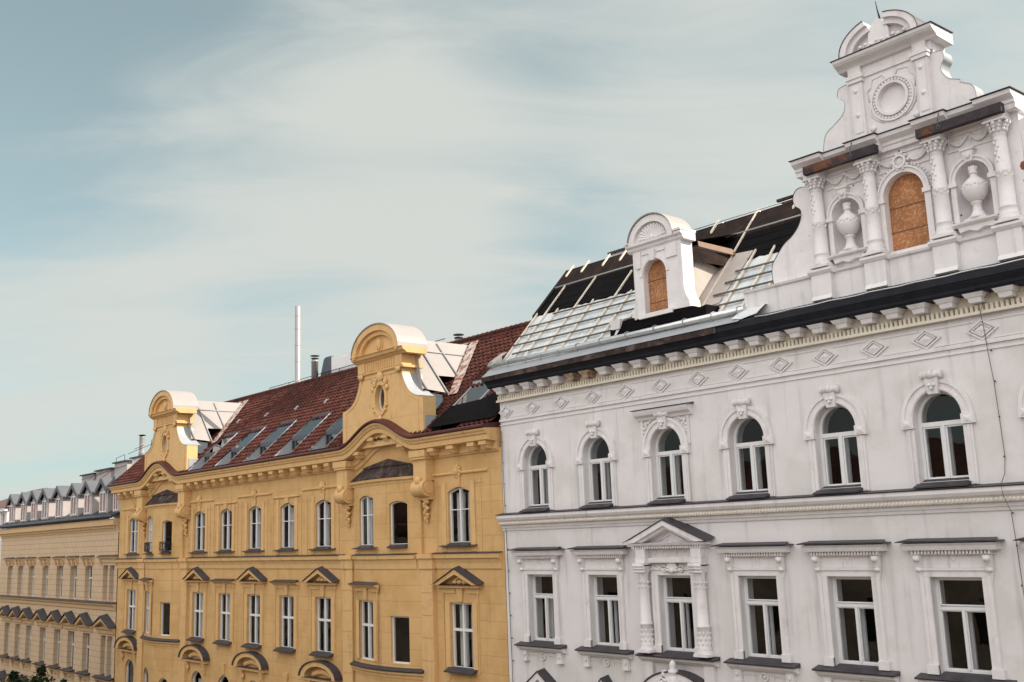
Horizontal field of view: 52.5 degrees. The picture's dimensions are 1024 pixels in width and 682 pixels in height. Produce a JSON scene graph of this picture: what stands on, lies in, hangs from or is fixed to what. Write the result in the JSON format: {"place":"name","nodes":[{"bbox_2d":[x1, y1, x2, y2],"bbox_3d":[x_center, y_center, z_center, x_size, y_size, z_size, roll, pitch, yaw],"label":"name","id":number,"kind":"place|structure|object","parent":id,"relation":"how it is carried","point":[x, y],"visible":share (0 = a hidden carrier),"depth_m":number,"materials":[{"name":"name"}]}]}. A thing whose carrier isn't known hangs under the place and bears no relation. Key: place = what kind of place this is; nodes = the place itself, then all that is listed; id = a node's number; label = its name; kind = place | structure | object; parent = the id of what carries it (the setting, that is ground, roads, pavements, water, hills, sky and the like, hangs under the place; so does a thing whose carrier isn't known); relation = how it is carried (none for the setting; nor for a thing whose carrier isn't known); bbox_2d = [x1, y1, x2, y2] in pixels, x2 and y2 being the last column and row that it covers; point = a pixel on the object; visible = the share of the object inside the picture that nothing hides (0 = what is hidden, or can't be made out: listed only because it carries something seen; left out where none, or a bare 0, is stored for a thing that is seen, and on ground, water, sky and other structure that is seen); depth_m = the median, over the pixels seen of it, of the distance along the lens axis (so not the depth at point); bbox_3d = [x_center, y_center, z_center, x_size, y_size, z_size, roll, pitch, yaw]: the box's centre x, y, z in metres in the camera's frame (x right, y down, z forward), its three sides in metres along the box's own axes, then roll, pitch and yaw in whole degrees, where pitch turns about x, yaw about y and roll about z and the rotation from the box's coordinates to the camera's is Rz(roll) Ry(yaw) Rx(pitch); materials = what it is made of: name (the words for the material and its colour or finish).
{"place":"outdoors","nodes":[
{"label":"outdoors","id":0,"kind":"place"},
{"bbox_2d":[0,0,1023,518],"label":"sky","id":1,"kind":"structure","parent":0,"point":[178,178],"materials":[{"name":"blue"}]},
{"label":"ground","id":2,"kind":"structure","parent":0,"visible":0},
{"bbox_2d":[0,488,111,561],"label":"corner house","id":3,"kind":"structure","parent":2,"relation":"on","point":[4,515],"depth_m":87.26,"materials":[{"name":"white paint"}]},
{"bbox_2d":[2,513,4,524],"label":"window","id":4,"kind":"structure","parent":3,"relation":"in","point":[3,515],"depth_m":87.28,"materials":[{"name":"white paint"}]},
{"bbox_2d":[0,434,152,681],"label":"cream building","id":5,"kind":"structure","parent":2,"relation":"on","point":[58,598],"depth_m":73.74,"materials":[{"name":"paint"}]},
{"bbox_2d":[0,670,6,681],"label":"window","id":6,"kind":"structure","parent":5,"relation":"in","point":[2,673],"depth_m":80.94,"materials":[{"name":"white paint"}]},
{"bbox_2d":[0,605,11,664],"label":"window","id":7,"kind":"structure","parent":5,"relation":"in","point":[4,610],"depth_m":81.91,"materials":[{"name":"white paint"}]},
{"bbox_2d":[4,557,14,594],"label":"window","id":8,"kind":"structure","parent":5,"relation":"in","point":[8,561],"depth_m":82.88,"materials":[{"name":"white paint"}]},
{"bbox_2d":[3,673,16,681],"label":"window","id":9,"kind":"structure","parent":5,"relation":"in","point":[5,676],"depth_m":79.69,"materials":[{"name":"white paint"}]},
{"bbox_2d":[6,606,22,666],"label":"window","id":10,"kind":"structure","parent":5,"relation":"in","point":[14,611],"depth_m":79.95,"materials":[{"name":"white paint"}]},
{"bbox_2d":[13,557,24,594],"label":"window","id":11,"kind":"structure","parent":5,"relation":"in","point":[18,560],"depth_m":80.90,"materials":[{"name":"white paint"}]},
{"bbox_2d":[17,607,33,669],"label":"window","id":12,"kind":"structure","parent":5,"relation":"in","point":[25,614],"depth_m":77.84,"materials":[{"name":"white paint"}]},
{"bbox_2d":[25,557,35,595],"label":"window","id":13,"kind":"structure","parent":5,"relation":"in","point":[29,560],"depth_m":78.96,"materials":[{"name":"white paint"}]},
{"bbox_2d":[31,608,47,671],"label":"window","id":14,"kind":"structure","parent":5,"relation":"in","point":[40,615],"depth_m":75.50,"materials":[{"name":"white paint"}]},
{"bbox_2d":[38,556,49,596],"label":"window","id":15,"kind":"structure","parent":5,"relation":"in","point":[43,560],"depth_m":76.56,"materials":[{"name":"white paint"}]},
{"bbox_2d":[44,609,62,676],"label":"window","id":16,"kind":"structure","parent":5,"relation":"in","point":[53,617],"depth_m":73.13,"materials":[{"name":"white paint"}]},
{"bbox_2d":[51,556,64,597],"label":"window","id":17,"kind":"structure","parent":5,"relation":"in","point":[57,560],"depth_m":74.24,"materials":[{"name":"white paint"}]},
{"bbox_2d":[57,610,76,679],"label":"window","id":18,"kind":"structure","parent":5,"relation":"in","point":[69,617],"depth_m":70.95,"materials":[{"name":"white paint"}]},
{"bbox_2d":[66,556,78,598],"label":"window","id":19,"kind":"structure","parent":5,"relation":"in","point":[70,559],"depth_m":72.05,"materials":[{"name":"white paint"}]},
{"bbox_2d":[72,612,92,681],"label":"window","id":20,"kind":"structure","parent":5,"relation":"in","point":[84,618],"depth_m":68.74,"materials":[{"name":"white paint"}]},
{"bbox_2d":[80,555,93,599],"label":"window","id":21,"kind":"structure","parent":5,"relation":"in","point":[88,558],"depth_m":69.88,"materials":[{"name":"white paint"}]},
{"bbox_2d":[89,614,115,681],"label":"window","id":22,"kind":"structure","parent":5,"relation":"in","point":[110,628],"depth_m":65.84,"materials":[{"name":"white paint"}]},
{"bbox_2d":[96,555,117,590],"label":"window","id":23,"kind":"structure","parent":5,"relation":"in","point":[102,558],"depth_m":66.94,"materials":[{"name":"white paint"}]},
{"bbox_2d":[107,306,530,681],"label":"yellow building","id":24,"kind":"structure","parent":2,"relation":"on","point":[336,521],"depth_m":47.45,"materials":[{"name":"paint"}]},
{"bbox_2d":[114,635,136,681],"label":"window","id":25,"kind":"structure","parent":24,"relation":"in","point":[132,642],"depth_m":63.29,"materials":[{"name":"yellow paint"}]},
{"bbox_2d":[117,567,138,637],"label":"window","id":26,"kind":"structure","parent":24,"relation":"in","point":[133,578],"depth_m":63.70,"materials":[{"name":"yellow paint"}]},
{"bbox_2d":[122,503,141,557],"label":"window","id":27,"kind":"structure","parent":24,"relation":"in","point":[137,523],"depth_m":64.57,"materials":[{"name":"yellow paint"}]},
{"bbox_2d":[138,578,152,643],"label":"window","id":28,"kind":"structure","parent":24,"relation":"in","point":[146,581],"depth_m":61.13,"materials":[{"name":"yellow paint"}]},
{"bbox_2d":[142,517,152,554],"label":"window","id":29,"kind":"structure","parent":24,"relation":"in","point":[149,547],"depth_m":61.64,"materials":[{"name":"white paint"}]},
{"bbox_2d":[159,521,170,553],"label":"window","id":30,"kind":"structure","parent":24,"relation":"in","point":[165,551],"depth_m":59.47,"materials":[{"name":"black paint"}]},
{"bbox_2d":[161,602,169,635],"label":"window","id":31,"kind":"structure","parent":24,"relation":"in","point":[162,617],"depth_m":59.05,"materials":[{"name":"white paint"}]},
{"bbox_2d":[178,644,209,681],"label":"window","id":32,"kind":"structure","parent":24,"relation":"in","point":[201,652],"depth_m":55.95,"materials":[{"name":"yellow paint"}]},
{"bbox_2d":[182,566,208,646],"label":"window","id":33,"kind":"structure","parent":24,"relation":"in","point":[196,572],"depth_m":56.67,"materials":[{"name":"yellow paint"}]},
{"bbox_2d":[188,495,214,556],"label":"window","id":34,"kind":"structure","parent":24,"relation":"in","point":[199,499],"depth_m":57.45,"materials":[{"name":"yellow paint"}]},
{"bbox_2d":[209,578,234,651],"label":"window","id":35,"kind":"structure","parent":24,"relation":"in","point":[229,612],"depth_m":54.25,"materials":[{"name":"yellow paint"}]},
{"bbox_2d":[220,663,225,681],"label":"window","id":36,"kind":"structure","parent":24,"relation":"in","point":[222,664],"depth_m":53.55,"materials":[{"name":"yellow paint"}]},
{"bbox_2d":[213,501,238,555],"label":"window","id":37,"kind":"structure","parent":24,"relation":"in","point":[225,503],"depth_m":55.02,"materials":[{"name":"yellow paint"}]},
{"bbox_2d":[231,651,268,681],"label":"window","id":38,"kind":"structure","parent":24,"relation":"in","point":[259,661],"depth_m":51.00,"materials":[{"name":"yellow paint"}]},
{"bbox_2d":[236,566,266,653],"bbox_3d":[-12.844,13.437,51.808,0.839,4.320,2.860,7,-14,-40],"label":"window","id":39,"kind":"structure","parent":24,"relation":"in","point":[254,574],"depth_m":51.85,"materials":[{"name":"yellow paint"}]},
{"bbox_2d":[237,489,271,555],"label":"window","id":40,"kind":"structure","parent":24,"relation":"in","point":[259,523],"depth_m":52.70,"materials":[{"name":"yellow paint"}]},
{"bbox_2d":[269,579,298,660],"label":"window","id":41,"kind":"structure","parent":24,"relation":"in","point":[286,584],"depth_m":49.36,"materials":[{"name":"yellow paint"}]},
{"bbox_2d":[283,673,288,681],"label":"window","id":42,"kind":"structure","parent":24,"relation":"in","point":[285,675],"depth_m":48.65,"materials":[{"name":"yellow paint"}]},
{"bbox_2d":[272,494,301,554],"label":"window","id":43,"kind":"structure","parent":24,"relation":"in","point":[292,540],"depth_m":50.21,"materials":[{"name":"yellow paint"}]},
{"bbox_2d":[301,566,338,663],"bbox_3d":[-8.471,12.351,46.850,0.839,4.320,2.860,7,-14,-40],"label":"window","id":44,"kind":"structure","parent":24,"relation":"in","point":[330,580],"depth_m":46.87,"materials":[{"name":"yellow paint"}]},
{"bbox_2d":[302,481,338,553],"bbox_3d":[-8.563,8.094,47.702,0.669,3.322,3.700,7,-14,-40],"label":"window","id":45,"kind":"structure","parent":24,"relation":"in","point":[322,486],"depth_m":47.72,"materials":[{"name":"yellow paint"}]},
{"bbox_2d":[298,660,342,681],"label":"window","id":46,"kind":"structure","parent":24,"relation":"in","point":[332,672],"depth_m":46.14,"materials":[{"name":"yellow paint"}]},
{"bbox_2d":[348,581,378,674],"bbox_3d":[-5.999,11.939,43.363,0.789,3.670,2.560,5,-13,-33],"label":"window","id":47,"kind":"structure","parent":24,"relation":"in","point":[357,585],"depth_m":43.45,"materials":[{"name":"yellow paint"}]},
{"bbox_2d":[352,496,376,548],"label":"window","id":48,"kind":"structure","parent":24,"relation":"in","point":[370,545],"depth_m":44.32,"materials":[{"name":"white paint"}]},
{"bbox_2d":[386,501,407,547],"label":"window","id":49,"kind":"structure","parent":24,"relation":"in","point":[404,545],"depth_m":42.68,"materials":[{"name":"white paint"}]},
{"bbox_2d":[393,616,409,663],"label":"window","id":50,"kind":"structure","parent":24,"relation":"in","point":[394,639],"depth_m":41.86,"materials":[{"name":"white paint"}]},
{"bbox_2d":[431,566,483,681],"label":"window","id":51,"kind":"structure","parent":24,"relation":"in","point":[457,586],"depth_m":39.42,"materials":[{"name":"yellow paint"}]},
{"bbox_2d":[433,464,487,551],"bbox_3d":[-1.957,6.452,40.214,0.669,3.322,3.700,7,-14,-40],"label":"window","id":52,"kind":"structure","parent":24,"relation":"in","point":[456,472],"depth_m":40.26,"materials":[{"name":"yellow paint"}]},
{"bbox_2d":[481,1,1023,681],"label":"white building","id":53,"kind":"structure","parent":2,"relation":"on","point":[783,441],"depth_m":28.85,"materials":[{"name":"paint"}]},
{"bbox_2d":[516,429,554,512],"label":"window","id":54,"kind":"structure","parent":53,"relation":"in","point":[545,472],"depth_m":37.04,"materials":[{"name":"white paint"}]},
{"bbox_2d":[507,547,566,663],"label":"window","id":55,"kind":"structure","parent":53,"relation":"in","point":[537,561],"depth_m":36.20,"materials":[{"name":"white paint"}]},
{"bbox_2d":[526,668,555,681],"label":"window","id":56,"kind":"structure","parent":53,"relation":"in","point":[542,675],"depth_m":35.41,"materials":[{"name":"white paint"}]},
{"bbox_2d":[575,420,618,508],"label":"window","id":57,"kind":"structure","parent":53,"relation":"in","point":[595,432],"depth_m":34.78,"materials":[{"name":"white paint"}]},
{"bbox_2d":[565,545,633,670],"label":"window","id":58,"kind":"structure","parent":53,"relation":"in","point":[597,561],"depth_m":33.92,"materials":[{"name":"white paint"}]},
{"bbox_2d":[598,675,612,681],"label":"window","id":59,"kind":"structure","parent":53,"relation":"in","point":[606,678],"depth_m":33.25,"materials":[{"name":"white paint"}]},
{"bbox_2d":[629,401,693,504],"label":"window","id":60,"kind":"structure","parent":53,"relation":"in","point":[662,414],"depth_m":32.49,"materials":[{"name":"white paint"}]},
{"bbox_2d":[623,517,719,666],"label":"window","id":61,"kind":"structure","parent":53,"relation":"in","point":[695,552],"depth_m":31.71,"materials":[{"name":"white paint"}]},
{"bbox_2d":[644,660,716,681],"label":"window","id":62,"kind":"structure","parent":53,"relation":"in","point":[710,673],"depth_m":30.84,"materials":[{"name":"white paint"}]},
{"bbox_2d":[718,398,776,499],"bbox_3d":[6.941,3.127,30.237,0.822,2.920,1.900,7,-14,-40],"label":"window","id":63,"kind":"structure","parent":53,"relation":"in","point":[745,412],"depth_m":30.24,"materials":[{"name":"white paint"}]},
{"bbox_2d":[710,541,800,681],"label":"window","id":64,"kind":"structure","parent":53,"relation":"in","point":[757,560],"depth_m":29.39,"materials":[{"name":"white paint"}]},
{"bbox_2d":[803,384,870,494],"bbox_3d":[8.847,2.654,28.076,0.822,2.920,1.900,7,-14,-40],"label":"window","id":65,"kind":"structure","parent":53,"relation":"in","point":[830,399],"depth_m":28.08,"materials":[{"name":"white paint"}]},
{"bbox_2d":[836,202,860,252],"bbox_3d":[9.223,-3.107,28.370,0.657,1.440,0.661,7,-14,-40],"label":"stone urn","id":66,"kind":"object","parent":53,"relation":"on","point":[848,221],"visible":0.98,"depth_m":28.20,"materials":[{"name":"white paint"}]},
{"bbox_2d":[796,539,900,681],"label":"window","id":67,"kind":"structure","parent":53,"relation":"in","point":[838,559],"depth_m":27.25,"materials":[{"name":"white paint"}]},
{"bbox_2d":[900,369,979,488],"bbox_3d":[10.740,2.183,25.931,0.822,2.920,1.900,7,-14,-40],"label":"window","id":68,"kind":"structure","parent":53,"relation":"in","point":[932,384],"depth_m":25.92,"materials":[{"name":"white paint"}]},
{"bbox_2d":[895,537,1016,681],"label":"window","id":69,"kind":"structure","parent":53,"relation":"in","point":[962,558],"depth_m":25.13,"materials":[{"name":"white paint"}]},
{"bbox_2d":[961,165,988,220],"bbox_3d":[11.521,-3.679,25.766,0.657,1.440,0.661,7,-14,-40],"label":"stone urn","id":70,"kind":"object","parent":53,"relation":"on","point":[975,188],"visible":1,"depth_m":25.59,"materials":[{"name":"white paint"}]},
{"bbox_2d":[1013,537,1023,548],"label":"window","id":71,"kind":"structure","parent":53,"relation":"in","point":[1019,539],"depth_m":23.80,"materials":[{"name":"white paint"}]},
{"bbox_2d":[1017,382,1023,417],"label":"window","id":72,"kind":"structure","parent":53,"relation":"in","point":[1020,408],"depth_m":24.31,"materials":[{"name":"white paint"}]},
{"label":"pavement","id":73,"kind":"structure","parent":0,"visible":0},
{"bbox_2d":[0,670,55,681],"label":"street tree","id":74,"kind":"object","parent":73,"relation":"on","point":[13,675],"visible":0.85,"depth_m":63.10,"materials":[{"name":"green plant"}]},
{"bbox_2d":[27,665,50,681],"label":"street tree","id":75,"kind":"object","parent":73,"relation":"on","point":[41,670],"visible":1,"depth_m":59.82,"materials":[{"name":"green plant"}]}
]}

